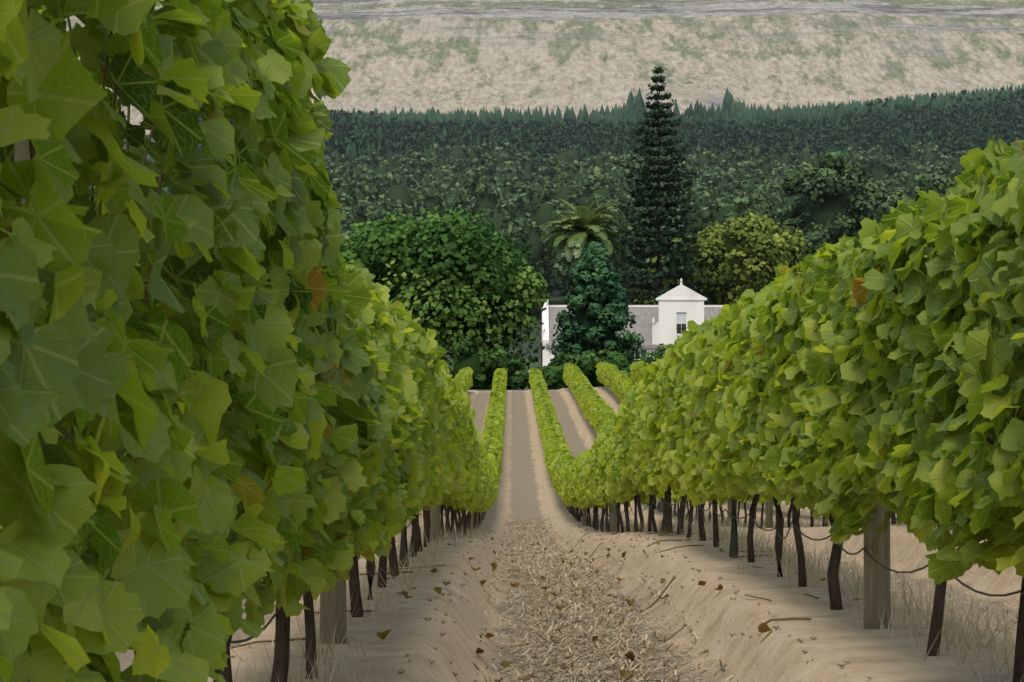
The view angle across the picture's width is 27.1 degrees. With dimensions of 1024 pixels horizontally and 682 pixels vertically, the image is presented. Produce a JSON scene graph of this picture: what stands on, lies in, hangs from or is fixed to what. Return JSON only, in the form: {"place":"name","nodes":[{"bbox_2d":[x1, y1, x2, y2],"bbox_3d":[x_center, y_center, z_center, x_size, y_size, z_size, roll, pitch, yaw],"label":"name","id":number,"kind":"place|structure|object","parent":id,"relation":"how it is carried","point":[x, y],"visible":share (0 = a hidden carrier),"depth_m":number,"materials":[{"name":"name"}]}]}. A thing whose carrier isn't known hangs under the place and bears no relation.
{"place":"outdoors","nodes":[
{"label":"outdoors","id":0,"kind":"place"},
{"bbox_2d":[62,0,1023,681],"bbox_3d":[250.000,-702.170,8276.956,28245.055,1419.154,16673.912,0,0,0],"label":"ground","id":1,"kind":"structure","parent":0,"point":[444,56],"depth_m":125.49,"materials":[{"name":"soil"}]},
{"bbox_2d":[340,213,480,328],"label":"oak tree","id":2,"kind":"object","parent":1,"relation":"on","point":[361,223],"depth_m":258.23,"materials":[{"name":"green plant"}]},
{"bbox_2d":[339,206,550,373],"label":"oak tree","id":3,"kind":"object","parent":1,"relation":"on","point":[445,285],"visible":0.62,"depth_m":191.33,"materials":[{"name":"green plant"}]},
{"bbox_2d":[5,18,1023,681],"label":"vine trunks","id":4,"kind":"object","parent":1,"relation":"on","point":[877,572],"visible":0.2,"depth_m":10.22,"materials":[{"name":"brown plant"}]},
{"bbox_2d":[0,0,1023,681],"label":"vine leaves","id":5,"kind":"object","parent":4,"relation":"attached to","point":[168,502],"visible":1,"depth_m":4.21,"materials":[{"name":"green plant"}]},
{"bbox_2d":[415,289,782,514],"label":"vine leaves","id":6,"kind":"object","parent":4,"relation":"attached to","point":[664,430],"visible":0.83,"depth_m":17.62,"materials":[{"name":"green plant"}]},
{"bbox_2d":[89,141,967,315],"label":"woodland belt","id":7,"kind":"object","parent":1,"relation":"on","point":[520,196],"visible":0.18,"depth_m":642.33,"materials":[{"name":"green plant"}]},
{"bbox_2d":[448,335,664,389],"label":"garden shrubs","id":8,"kind":"object","parent":1,"relation":"on","point":[484,365],"visible":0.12,"depth_m":167.43,"materials":[{"name":"green plant"}]},
{"bbox_2d":[538,195,627,266],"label":"palm tree","id":9,"kind":"object","parent":1,"relation":"on","point":[581,223],"visible":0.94,"depth_m":250.72,"materials":[{"name":"green plant"}]},
{"bbox_2d":[551,241,643,361],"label":"conifer tree","id":10,"kind":"object","parent":1,"relation":"on","point":[597,305],"visible":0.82,"depth_m":204.25,"materials":[{"name":"green plant"}]},
{"bbox_2d":[197,83,1023,169],"bbox_3d":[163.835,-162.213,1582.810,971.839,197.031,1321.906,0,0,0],"label":"plantation pine","id":11,"kind":"object","parent":1,"relation":"on","point":[963,120],"visible":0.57,"depth_m":1311.17,"materials":[{"name":"green plant"}]},
{"bbox_2d":[376,526,860,681],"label":"fallen leaves","id":12,"kind":"object","parent":1,"relation":"on","point":[763,627],"visible":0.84,"depth_m":12.97,"materials":[{"name":"brown plant"}]},
{"bbox_2d":[529,278,722,374],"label":"white building","id":13,"kind":"structure","parent":1,"relation":"on","point":[670,315],"depth_m":229.80,"materials":[{"name":"white paint"}]},
{"bbox_2d":[230,513,1023,681],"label":"ground straw and clods","id":14,"kind":"object","parent":1,"relation":"on","point":[528,534],"visible":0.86,"depth_m":12.84,"materials":[{"name":"plant"}]},
{"bbox_2d":[609,66,713,304],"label":"norfolk pine tree","id":15,"kind":"object","parent":1,"relation":"on","point":[657,195],"visible":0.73,"depth_m":268.71,"materials":[{"name":"green plant"}]},
{"bbox_2d":[633,238,721,304],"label":"stone pine tree","id":16,"kind":"object","parent":1,"relation":"on","point":[665,281],"visible":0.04,"depth_m":298.35,"materials":[{"name":"green plant"}]},
{"bbox_2d":[454,361,1007,512],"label":"vine leaves","id":17,"kind":"object","parent":1,"relation":"on","point":[561,461],"visible":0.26,"depth_m":93.96,"materials":[{"name":"green plant"}]},
{"bbox_2d":[669,212,811,304],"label":"stone pine tree","id":18,"kind":"object","parent":1,"relation":"on","point":[751,250],"visible":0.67,"depth_m":276.50,"materials":[{"name":"green plant"}]},
{"bbox_2d":[720,205,791,301],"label":"gum tree","id":19,"kind":"object","parent":1,"relation":"on","point":[754,210],"visible":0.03,"depth_m":328.70,"materials":[{"name":"green plant"}]},
{"bbox_2d":[775,151,887,261],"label":"gum tree","id":20,"kind":"object","parent":1,"relation":"on","point":[828,190],"visible":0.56,"depth_m":330.90,"materials":[{"name":"green plant"}]},
{"bbox_2d":[889,172,957,257],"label":"gum tree","id":21,"kind":"object","parent":1,"relation":"on","point":[938,184],"visible":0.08,"depth_m":327.27,"materials":[{"name":"green plant"}]}
]}

